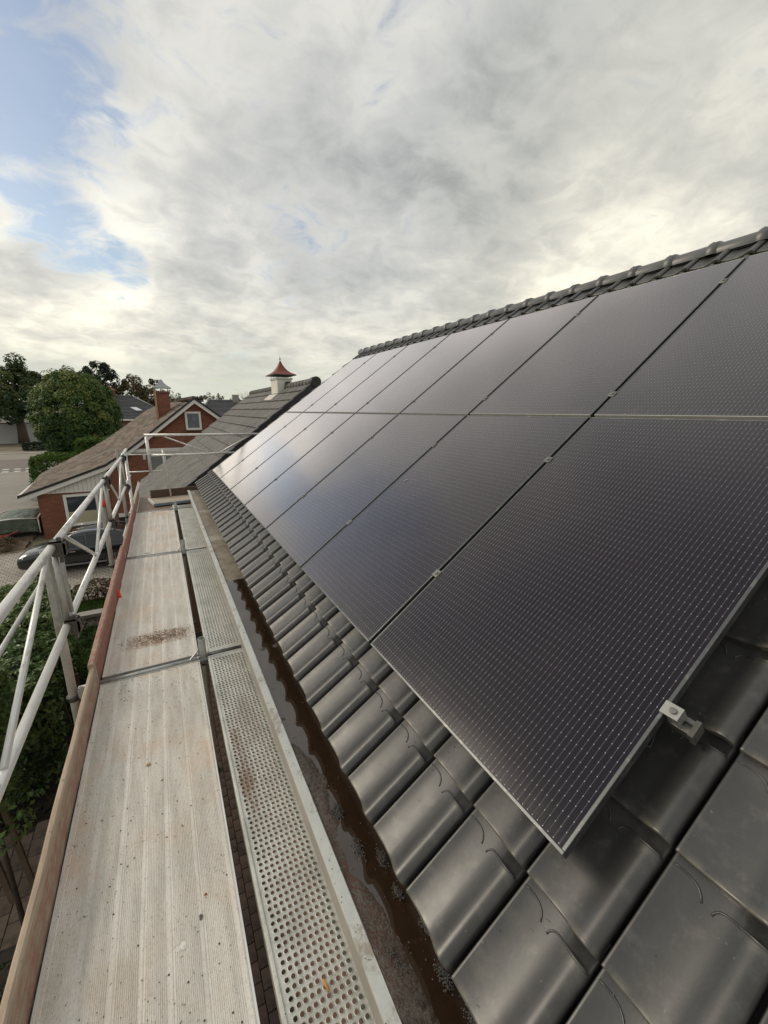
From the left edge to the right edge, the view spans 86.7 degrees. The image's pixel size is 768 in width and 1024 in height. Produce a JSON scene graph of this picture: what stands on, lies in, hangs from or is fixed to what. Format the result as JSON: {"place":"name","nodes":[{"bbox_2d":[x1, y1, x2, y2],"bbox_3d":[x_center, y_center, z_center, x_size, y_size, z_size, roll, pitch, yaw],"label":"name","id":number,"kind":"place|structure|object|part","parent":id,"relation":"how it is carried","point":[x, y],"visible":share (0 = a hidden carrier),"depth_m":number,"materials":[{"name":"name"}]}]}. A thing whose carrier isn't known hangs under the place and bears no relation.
{"place":"outdoors","nodes":[
{"label":"outdoors","id":0,"kind":"place"},
{"bbox_2d":[0,472,38,539],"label":"forecourt","id":1,"kind":"structure","parent":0,"point":[13,486],"depth_m":32.24,"materials":[{"name":"concrete"}]},
{"bbox_2d":[0,508,42,537],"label":"covered trailer","id":2,"kind":"object","parent":1,"relation":"on","point":[26,520],"visible":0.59,"depth_m":20.95,"materials":[{"name":"green fabric"}]},
{"bbox_2d":[27,435,109,484],"bbox_3d":[-23.265,-3.562,31.534,6.501,4.619,3.956,-7,16,-28],"label":"green shrub","id":3,"kind":"object","parent":1,"relation":"on","point":[36,462],"visible":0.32,"depth_m":29.71,"materials":[{"name":"green plant"}]},
{"bbox_2d":[24,365,122,452],"bbox_3d":[-27.479,-7.755,36.696,7.161,10.361,7.120,-7,16,-28],"label":"tree","id":4,"kind":"object","parent":1,"relation":"on","point":[68,392],"visible":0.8,"depth_m":34.30,"materials":[{"name":"green plant"}]},
{"bbox_2d":[0,422,40,443],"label":"garden wall","id":5,"kind":"structure","parent":0,"point":[8,434],"depth_m":78.86,"materials":[{"name":"grey paint"}]},
{"bbox_2d":[0,450,48,452],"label":"pavement","id":6,"kind":"structure","parent":0,"point":[23,451],"depth_m":64.17,"materials":[{"name":"grey concrete"}]},
{"bbox_2d":[0,443,52,632],"bbox_3d":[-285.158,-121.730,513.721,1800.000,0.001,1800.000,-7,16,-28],"label":"ground","id":7,"kind":"structure","parent":0,"point":[39,538],"depth_m":21.41,"materials":[{"name":"stone"}]},
{"bbox_2d":[0,535,35,550],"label":"planting bed","id":8,"kind":"object","parent":7,"relation":"on","point":[23,542],"visible":0.75,"depth_m":19.96,"materials":[{"name":"brown soil"}]},
{"bbox_2d":[0,535,18,553],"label":"bed shrub","id":9,"kind":"object","parent":8,"relation":"on","point":[9,540],"visible":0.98,"depth_m":19.38,"materials":[{"name":"brown plant"}]},
{"bbox_2d":[0,352,43,443],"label":"tree","id":10,"kind":"object","parent":7,"relation":"on","point":[18,385],"visible":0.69,"depth_m":75.63,"materials":[{"name":"green plant"}]},
{"bbox_2d":[0,452,43,454],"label":"kerb","id":11,"kind":"structure","parent":7,"relation":"on","point":[22,453],"depth_m":61.01,"materials":[{"name":"concrete"}]},
{"bbox_2d":[21,441,46,450],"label":"ball shrub","id":12,"kind":"object","parent":7,"relation":"on","point":[27,445],"visible":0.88,"depth_m":65.30,"materials":[{"name":"green plant"}]},
{"bbox_2d":[71,578,120,602],"bbox_3d":[-10.226,2.759,14.406,1.587,0.734,1.029,-7,16,-28],"label":"dry shrub","id":13,"kind":"object","parent":7,"relation":"on","point":[105,582],"visible":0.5,"depth_m":14.28,"materials":[{"name":"brown plant"}]},
{"bbox_2d":[76,607,116,618],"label":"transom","id":14,"kind":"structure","parent":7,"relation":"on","point":[91,613],"depth_m":13.12,"materials":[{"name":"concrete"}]},
{"bbox_2d":[78,360,119,403],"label":"tree","id":15,"kind":"object","parent":7,"relation":"on","point":[110,375],"visible":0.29,"depth_m":67.47,"materials":[{"name":"green plant"}]},
{"bbox_2d":[16,396,221,538],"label":"brick house","id":16,"kind":"structure","parent":7,"relation":"on","point":[62,491],"depth_m":22.61,"materials":[{"name":"brown tile"}]},
{"bbox_2d":[62,493,102,526],"bbox_3d":[-15.912,-0.111,21.484,1.600,1.740,0.110,-8,16,-32],"label":"window","id":17,"kind":"structure","parent":16,"relation":"in","point":[72,502],"depth_m":21.48,"materials":[{"name":"white glass"}]},
{"bbox_2d":[119,517,125,523],"bbox_3d":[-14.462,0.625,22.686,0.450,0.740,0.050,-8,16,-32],"label":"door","id":18,"kind":"structure","parent":16,"relation":"in","point":[120,518],"depth_m":22.58,"materials":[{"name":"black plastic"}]},
{"bbox_2d":[153,379,170,419],"bbox_3d":[-13.722,-6.767,25.311,1.000,2.860,1.000,-7,16,-28],"label":"chimney","id":19,"kind":"object","parent":16,"relation":"on","point":[162,402],"visible":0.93,"depth_m":24.93,"materials":[{"name":"red brick"}]},
{"bbox_2d":[150,451,177,469],"bbox_3d":[-11.663,-2.744,23.671,3.580,1.660,0.070,-8,16,-32],"label":"window","id":20,"kind":"structure","parent":16,"relation":"in","point":[155,461],"depth_m":22.94,"materials":[{"name":"white paint"}]},
{"bbox_2d":[184,412,202,430],"bbox_3d":[-11.001,-5.235,23.458,0.960,1.090,0.110,-8,16,-32],"label":"window","id":21,"kind":"structure","parent":16,"relation":"in","point":[192,419],"depth_m":23.47,"materials":[{"name":"white paint"}]},
{"bbox_2d":[113,373,153,404],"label":"tree","id":22,"kind":"object","parent":7,"relation":"on","point":[141,392],"visible":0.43,"depth_m":68.20,"materials":[{"name":"green plant"}]},
{"bbox_2d":[136,378,174,405],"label":"tree","id":23,"kind":"object","parent":7,"relation":"on","point":[152,382],"visible":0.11,"depth_m":73.09,"materials":[{"name":"green plant"}]},
{"bbox_2d":[160,389,180,401],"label":"tree","id":24,"kind":"object","parent":7,"relation":"on","point":[175,395],"visible":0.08,"depth_m":79.60,"materials":[{"name":"green plant"}]},
{"bbox_2d":[195,395,210,403],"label":"tree","id":25,"kind":"object","parent":7,"relation":"on","point":[201,398],"visible":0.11,"depth_m":81.08,"materials":[{"name":"green plant"}]},
{"bbox_2d":[206,392,224,399],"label":"tree","id":26,"kind":"object","parent":7,"relation":"on","point":[218,397],"visible":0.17,"depth_m":85.66,"materials":[{"name":"green plant"}]},
{"bbox_2d":[123,376,320,632],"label":"neighbour house","id":27,"kind":"structure","parent":7,"relation":"on","point":[253,411],"depth_m":13.31,"materials":[{"name":"grey tile"}]},
{"bbox_2d":[264,358,295,399],"bbox_3d":[-3.773,-4.833,14.703,0.970,1.620,1.350,-7,16,-28],"label":"cupola","id":28,"kind":"object","parent":27,"relation":"on","point":[278,382],"visible":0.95,"depth_m":14.51,"materials":[{"name":"beige paint"}]},
{"bbox_2d":[205,395,241,415],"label":"house","id":29,"kind":"structure","parent":7,"relation":"on","point":[220,407],"depth_m":46.35,"materials":[{"name":"grey tile"}]},
{"bbox_2d":[187,226,767,1023],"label":"house","id":30,"kind":"structure","parent":7,"relation":"on","point":[461,884],"depth_m":1.13,"materials":[{"name":"grey tile"}]},
{"bbox_2d":[143,433,257,472],"bbox_3d":[-3.450,-1.189,7.974,2.230,0.713,0.056,-7,16,-28],"label":"end guard frame","id":31,"kind":"object","parent":30,"relation":"attached to","point":[179,454],"visible":0.9,"depth_m":7.76,"materials":[{"name":"metal"}]},
{"bbox_2d":[659,700,704,745],"bbox_3d":[-1.024,-0.186,4.247,0.184,0.111,7.528,-43,29,-13],"label":"mounting rail","id":32,"kind":"object","parent":30,"relation":"attached to","point":[678,720],"visible":0.26,"depth_m":1.07,"materials":[{"name":"metal"}]},
{"bbox_2d":[212,412,300,477],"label":"solar panel","id":33,"kind":"object","parent":32,"relation":"attached to","point":[233,460],"visible":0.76,"depth_m":7.01,"materials":[{"name":"black glass"}]},
{"bbox_2d":[220,413,323,489],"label":"solar panel","id":34,"kind":"object","parent":32,"relation":"attached to","point":[259,456],"visible":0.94,"depth_m":6.09,"materials":[{"name":"black glass"}]},
{"bbox_2d":[231,413,354,504],"bbox_3d":[-1.222,-0.750,5.259,1.716,0.041,1.069,-43,29,-13],"label":"solar panel","id":35,"kind":"object","parent":32,"relation":"attached to","point":[265,474],"visible":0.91,"depth_m":5.18,"materials":[{"name":"black glass"}]},
{"bbox_2d":[244,413,397,528],"bbox_3d":[-0.718,-0.524,4.354,1.716,0.041,1.069,-43,29,-13],"label":"solar panel","id":36,"kind":"object","parent":32,"relation":"attached to","point":[275,500],"visible":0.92,"depth_m":4.26,"materials":[{"name":"black glass"}]},
{"bbox_2d":[266,414,466,567],"bbox_3d":[-0.214,-0.298,3.450,1.716,0.041,1.069,-43,29,-13],"label":"solar panel","id":37,"kind":"object","parent":32,"relation":"attached to","point":[306,528],"visible":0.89,"depth_m":3.33,"materials":[{"name":"black glass"}]},
{"bbox_2d":[301,415,588,643],"bbox_3d":[0.289,-0.072,2.545,1.716,0.041,1.069,-43,29,-13],"label":"solar panel","id":38,"kind":"object","parent":32,"relation":"attached to","point":[376,564],"visible":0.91,"depth_m":2.39,"materials":[{"name":"black glass"}]},
{"bbox_2d":[370,417,767,858],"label":"solar panel","id":39,"kind":"object","parent":32,"relation":"attached to","point":[546,642],"visible":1,"depth_m":1.44,"materials":[{"name":"black glass"}]},
{"bbox_2d":[645,730,657,747],"bbox_3d":[0.714,0.510,1.242,0.528,0.391,0.293,-7,16,-28],"label":"cable","id":40,"kind":"object","parent":39,"relation":"hanging from","point":[652,740],"visible":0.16,"depth_m":1.12,"materials":[{"name":"black plastic"}]},
{"bbox_2d":[0,453,54,459],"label":"cycle path","id":41,"kind":"structure","parent":0,"point":[12,456],"depth_m":57.46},
{"bbox_2d":[0,405,62,422],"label":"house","id":42,"kind":"structure","parent":0,"point":[4,421],"depth_m":91.89,"materials":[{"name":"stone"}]},
{"bbox_2d":[0,459,63,472],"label":"road","id":43,"kind":"structure","parent":0,"point":[14,464],"depth_m":48.28,"materials":[{"name":"grey asphalt"}]},
{"bbox_2d":[0,812,73,963],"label":"garden path","id":44,"kind":"structure","parent":0,"point":[32,842],"depth_m":5.69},
{"bbox_2d":[0,860,14,903],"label":"stake","id":45,"kind":"object","parent":44,"relation":"on","point":[5,882],"visible":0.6,"depth_m":5.46,"materials":[{"name":"brown wood"}]},
{"bbox_2d":[0,799,34,887],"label":"stake","id":46,"kind":"object","parent":44,"relation":"on","point":[23,859],"visible":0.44,"depth_m":5.61,"materials":[{"name":"brown wood"}]},
{"bbox_2d":[0,615,114,1023],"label":"garden soil","id":47,"kind":"structure","parent":0,"point":[4,970],"depth_m":7.00,"materials":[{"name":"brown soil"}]},
{"bbox_2d":[0,659,36,926],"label":"evergreen shrub","id":48,"kind":"object","parent":47,"relation":"on","point":[6,704],"visible":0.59,"depth_m":4.94,"materials":[{"name":"green plant"}]},
{"bbox_2d":[0,576,87,806],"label":"laurel hedge","id":49,"kind":"object","parent":47,"relation":"on","point":[45,637],"visible":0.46,"depth_m":7.51,"materials":[{"name":"green plant"}]},
{"bbox_2d":[50,675,73,732],"bbox_3d":[-6.417,3.755,8.086,0.073,1.762,0.382,-2,14,-10],"label":"stake","id":50,"kind":"object","parent":47,"relation":"on","point":[64,707],"visible":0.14,"depth_m":8.22,"materials":[{"name":"wood"}]},
{"bbox_2d":[74,673,80,702],"bbox_3d":[-6.335,3.895,8.459,0.294,1.312,0.076,10,17,34],"label":"stake","id":51,"kind":"object","parent":47,"relation":"on","point":[77,679],"visible":0.29,"depth_m":8.28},
{"bbox_2d":[58,619,113,706],"bbox_3d":[-6.745,3.530,9.943,1.706,1.406,2.805,-7,16,-28],"label":"box hedge","id":52,"kind":"object","parent":47,"relation":"on","point":[87,634],"visible":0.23,"depth_m":9.16,"materials":[{"name":"green plant"}]},
{"bbox_2d":[0,551,125,610],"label":"driveway","id":53,"kind":"structure","parent":0,"point":[11,573],"depth_m":16.69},
{"bbox_2d":[17,521,128,576],"bbox_3d":[-12.890,1.455,17.495,4.295,1.708,2.020,-6,15,-25],"label":"parked car","id":54,"kind":"object","parent":53,"relation":"on","point":[85,536],"visible":0.37,"depth_m":16.84,"materials":[{"name":"paint"}]},
{"bbox_3d":[-12.756,1.234,16.611,0.840,0.420,0.168,-6,15,-25],"label":"side window","id":55,"kind":"part","parent":54,"relation":"part of","materials":[{"name":"black glass"}]},
{"bbox_3d":[-11.988,1.129,16.960,0.740,0.450,0.168,-6,15,-25],"label":"side window","id":56,"kind":"part","parent":54,"relation":"part of","materials":[{"name":"black glass"}]},
{"bbox_3d":[-11.311,1.072,17.277,0.640,0.360,0.168,-6,15,-25],"label":"side window","id":57,"kind":"part","parent":54,"relation":"part of","materials":[{"name":"black glass"}]},
{"bbox_2d":[84,385,153,436],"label":"house","id":58,"kind":"structure","parent":0,"point":[132,407],"depth_m":51.31,"materials":[{"name":"grey tile"}]},
{"bbox_2d":[195,629,297,1023],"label":"brick path","id":59,"kind":"structure","parent":0,"point":[265,996],"depth_m":5.61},
{"bbox_2d":[39,551,87,766],"bbox_3d":[-1.993,2.997,3.037,0.160,5.700,0.160,-7,16,-28],"label":"scaffold post","id":60,"kind":"object","parent":59,"relation":"on","point":[72,697],"visible":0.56,"depth_m":2.49,"materials":[{"name":"metal"}]},
{"bbox_2d":[0,562,52,656],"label":"brace","id":61,"kind":"object","parent":60,"relation":"attached to","point":[9,635],"visible":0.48,"depth_m":2.10,"materials":[{"name":"metal"}]},
{"bbox_2d":[0,537,83,801],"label":"guard frame","id":62,"kind":"object","parent":60,"relation":"attached to","point":[57,548],"visible":1,"depth_m":1.82,"materials":[{"name":"metal"}]},
{"bbox_2d":[97,483,117,606],"bbox_3d":[-3.214,2.448,5.231,0.160,5.700,0.160,-7,16,-28],"label":"scaffold post","id":63,"kind":"object","parent":59,"relation":"on","point":[111,565],"visible":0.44,"depth_m":4.70,"materials":[{"name":"metal"}]},
{"bbox_2d":[53,476,117,615],"bbox_3d":[-2.509,0.172,3.537,0.094,0.640,2.570,-7,16,-28],"label":"guard frame","id":64,"kind":"object","parent":63,"relation":"attached to","point":[101,485],"visible":0.91,"depth_m":3.21,"materials":[{"name":"metal"}]},
{"bbox_2d":[115,449,130,545],"bbox_3d":[-4.434,1.812,7.403,0.160,5.880,0.160,-7,16,-28],"label":"scaffold post","id":65,"kind":"object","parent":59,"relation":"on","point":[123,498],"visible":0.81,"depth_m":6.88,"materials":[{"name":"metal"}]},
{"bbox_2d":[104,454,130,518],"bbox_3d":[-3.730,-0.377,5.731,0.094,0.640,2.570,-7,16,-28],"label":"guard frame","id":66,"kind":"object","parent":65,"relation":"attached to","point":[121,458],"visible":0.85,"depth_m":5.91,"materials":[{"name":"metal"}]},
{"bbox_2d":[121,448,135,521],"bbox_3d":[-4.711,1.701,8.009,0.076,5.762,1.325,-7,16,-28],"label":"corner standard","id":67,"kind":"object","parent":59,"relation":"on","point":[128,480],"visible":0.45,"depth_m":7.42,"materials":[{"name":"metal"}]},
{"bbox_2d":[126,449,171,495],"bbox_3d":[-4.451,-0.724,7.709,0.663,0.900,0.028,-7,16,-28],"label":"end rail","id":68,"kind":"object","parent":67,"relation":"attached to","point":[154,470],"visible":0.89,"depth_m":7.74,"materials":[{"name":"metal"}]},
{"bbox_2d":[174,501,181,550],"bbox_3d":[-3.765,2.195,7.872,0.160,4.925,0.160,-7,16,-28],"label":"scaffold post","id":69,"kind":"object","parent":59,"relation":"on","point":[176,514],"visible":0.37,"depth_m":7.35,"materials":[{"name":"metal"}]},
{"bbox_2d":[127,509,180,557],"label":"scaffold deck","id":70,"kind":"structure","parent":69,"relation":"attached to","point":[154,532],"depth_m":5.80,"materials":[{"name":"wood"}]},
{"bbox_2d":[137,496,174,511],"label":"plywood deck","id":71,"kind":"structure","parent":69,"relation":"attached to","point":[145,504],"depth_m":7.50,"materials":[{"name":"brown wood"}]},
{"bbox_2d":[148,494,189,506],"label":"end platform","id":72,"kind":"structure","parent":71,"relation":"on","point":[161,501],"depth_m":7.73,"materials":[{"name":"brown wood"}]},
{"bbox_2d":[150,486,198,497],"bbox_3d":[-4.005,-0.428,8.304,1.350,0.170,0.030,-10,17,-37],"label":"end toe board","id":73,"kind":"object","parent":72,"relation":"attached to","point":[166,492],"visible":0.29,"depth_m":8.11,"materials":[{"name":"brown wood"}]},
{"bbox_2d":[128,506,189,516],"bbox_3d":[-3.962,-0.021,7.208,0.981,0.132,0.052,-7,16,-28],"label":"transom","id":74,"kind":"object","parent":69,"relation":"attached to","point":[159,510],"visible":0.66,"depth_m":7.19,"materials":[{"name":"metal"}]},
{"bbox_2d":[122,504,135,557],"bbox_3d":[-3.676,0.217,5.886,0.031,0.173,2.590,-7,16,-28],"label":"toe board","id":75,"kind":"object","parent":74,"relation":"attached to","point":[127,536],"visible":0.95,"depth_m":5.63,"materials":[{"name":"wood"}]},
{"bbox_2d":[133,490,138,511],"bbox_3d":[-4.648,-0.217,7.632,0.030,0.169,1.460,-7,16,-28],"label":"toe board","id":76,"kind":"object","parent":74,"relation":"attached to","point":[136,500],"visible":0.94,"depth_m":7.58,"materials":[{"name":"wood"}]},
{"bbox_2d":[177,504,191,508],"bbox_3d":[-3.685,-0.078,7.535,0.256,0.079,0.252,-7,16,-28],"label":"steel plank","id":77,"kind":"object","parent":69,"relation":"attached to","point":[185,505],"visible":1,"depth_m":7.49,"materials":[{"name":"grey metal"}]},
{"bbox_2d":[178,507,205,550],"bbox_3d":[-2.999,0.230,6.302,0.256,0.079,2.524,-7,16,-28],"label":"steel plank","id":78,"kind":"object","parent":69,"relation":"attached to","point":[190,525],"visible":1,"depth_m":6.04,"materials":[{"name":"grey metal"}]},
{"bbox_2d":[180,540,195,635],"bbox_3d":[-2.544,2.743,5.678,0.160,4.925,0.160,-7,16,-28],"label":"scaffold post","id":79,"kind":"object","parent":59,"relation":"on","point":[184,556],"visible":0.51,"depth_m":5.18,"materials":[{"name":"metal"}]},
{"bbox_2d":[114,547,204,563],"bbox_3d":[-2.740,0.527,5.014,0.981,0.132,0.052,-7,16,-28],"label":"transom","id":80,"kind":"object","parent":79,"relation":"attached to","point":[177,551],"visible":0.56,"depth_m":5.02,"materials":[{"name":"metal"}]},
{"bbox_2d":[87,545,125,685],"bbox_3d":[-2.455,0.762,3.679,0.040,0.187,2.630,-7,16,-28],"label":"toe board","id":81,"kind":"object","parent":80,"relation":"on","point":[99,648],"visible":0.98,"depth_m":3.19,"materials":[{"name":"wood"}]},
{"bbox_2d":[198,636,222,791],"bbox_3d":[-1.323,3.292,3.484,0.160,4.925,0.160,-7,16,-28],"label":"scaffold post","id":82,"kind":"object","parent":59,"relation":"on","point":[203,655],"visible":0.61,"depth_m":2.98,"materials":[{"name":"metal"}]},
{"bbox_2d":[30,660,259,1023],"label":"scaffold deck","id":83,"kind":"structure","parent":82,"relation":"attached to","point":[82,956],"depth_m":1.53,"materials":[{"name":"metal"}]},
{"bbox_2d":[175,941,186,951],"bbox_3d":[-0.670,1.436,1.342,0.036,0.002,0.027,-7,16,-28],"label":"paint splash","id":84,"kind":"object","parent":83,"relation":"on","point":[183,944],"visible":1,"depth_m":1.34,"materials":[{"name":"white paint"}]},
{"bbox_2d":[51,560,385,1023],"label":"debris","id":85,"kind":"object","parent":83,"relation":"on","point":[168,777],"visible":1,"depth_m":2.07,"materials":[{"name":"brown"}]},
{"bbox_2d":[102,552,198,679],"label":"scaffold deck","id":86,"kind":"structure","parent":82,"relation":"attached to","point":[143,599],"depth_m":3.46,"materials":[{"name":"wood"}]},
{"bbox_2d":[117,589,121,598],"bbox_3d":[-2.507,0.778,3.836,0.052,0.100,0.052,-7,16,-28],"label":"red plug","id":87,"kind":"object","parent":86,"relation":"on","point":[119,594],"visible":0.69,"depth_m":3.82,"materials":[{"name":"red plastic"}]},
{"bbox_2d":[78,646,238,698],"bbox_3d":[-1.519,1.075,2.821,0.981,0.132,0.052,-7,16,-28],"label":"transom","id":88,"kind":"object","parent":82,"relation":"attached to","point":[82,687],"visible":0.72,"depth_m":2.78,"materials":[{"name":"metal"}]},
{"bbox_2d":[186,548,240,653],"bbox_3d":[-1.778,0.779,4.108,0.256,0.079,2.524,-7,16,-28],"label":"steel plank","id":89,"kind":"object","parent":82,"relation":"attached to","point":[208,567],"visible":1,"depth_m":3.69,"materials":[{"name":"silver metal"}]},
{"bbox_2d":[208,648,375,1023],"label":"steel plank","id":90,"kind":"object","parent":82,"relation":"attached to","point":[282,996],"visible":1,"depth_m":1.55,"materials":[{"name":"silver metal"}]},
{"bbox_2d":[322,978,329,991],"bbox_3d":[-0.178,1.451,1.246,0.008,0.008,0.034,-12,18,-41],"label":"cigarette butt","id":91,"kind":"object","parent":90,"relation":"on","point":[326,985],"visible":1,"depth_m":1.24,"materials":[{"name":"orange paper"}]},
{"bbox_2d":[0,0,767,403],"label":"sky","id":92,"kind":"structure","parent":0,"point":[197,196],"materials":[{"name":"white"}]},
{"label":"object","id":93,"kind":"object","parent":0,"visible":0},
{"bbox_3d":[-0.298,1.624,0.627,0.981,0.132,0.052,-7,16,-28],"label":"transom","id":94,"kind":"object","parent":93,"relation":"attached to","visible":0},
{"bbox_2d":[0,665,98,1023],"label":"toe board","id":95,"kind":"object","parent":94,"relation":"on","point":[18,996],"visible":0.98,"depth_m":1.43,"materials":[{"name":"wood"}]},
{"label":"lawn","id":96,"kind":"structure","parent":0,"visible":0},
{"bbox_2d":[77,597,105,611],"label":"grass","id":97,"kind":"structure","parent":96,"relation":"on","point":[89,605],"depth_m":13.83,"materials":[{"name":"green plant"}]},
{"bbox_3d":[0.024,-1.161,4.587,0.184,0.111,7.528,-43,29,-13],"label":"mounting rail","id":98,"kind":"object","parent":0,"visible":0},
{"bbox_2d":[287,353,376,412],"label":"solar panel","id":99,"kind":"object","parent":98,"relation":"attached to","point":[327,385],"visible":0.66,"depth_m":7.41,"materials":[{"name":"black glass"}]},
{"bbox_2d":[594,251,767,419],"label":"solar panel","id":100,"kind":"object","parent":98,"relation":"attached to","point":[708,359],"visible":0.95,"depth_m":2.13,"materials":[{"name":"black glass"}]},
{"bbox_3d":[0.891,-1.967,4.868,0.184,0.111,7.528,-43,29,-13],"label":"mounting rail","id":101,"kind":"object","parent":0,"visible":0},
{"bbox_2d":[304,345,407,412],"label":"solar panel","id":102,"kind":"object","parent":101,"relation":"attached to","point":[325,403],"visible":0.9,"depth_m":6.50,"materials":[{"name":"black glass"}]},
{"bbox_2d":[326,334,449,412],"bbox_3d":[0.015,-1.899,5.660,1.720,0.041,1.069,-43,29,-13],"label":"solar panel","id":103,"kind":"object","parent":101,"relation":"attached to","point":[375,384],"visible":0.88,"depth_m":5.58,"materials":[{"name":"black glass"}]},
{"bbox_2d":[356,319,508,414],"bbox_3d":[0.518,-1.673,4.755,1.720,0.041,1.069,-43,29,-13],"label":"solar panel","id":104,"kind":"object","parent":101,"relation":"attached to","point":[415,381],"visible":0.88,"depth_m":4.66,"materials":[{"name":"black glass"}]},
{"bbox_2d":[401,296,596,415],"bbox_3d":[1.022,-1.447,3.851,1.720,0.041,1.069,-43,29,-13],"label":"solar panel","id":105,"kind":"object","parent":101,"relation":"attached to","point":[490,364],"visible":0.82,"depth_m":3.74,"materials":[{"name":"black glass"}]},
{"bbox_2d":[470,257,745,418],"bbox_3d":[1.526,-1.220,2.946,1.720,0.041,1.069,-43,29,-13],"label":"solar panel","id":106,"kind":"object","parent":101,"relation":"attached to","point":[589,358],"visible":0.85,"depth_m":2.81,"materials":[{"name":"black glass"}]}
]}

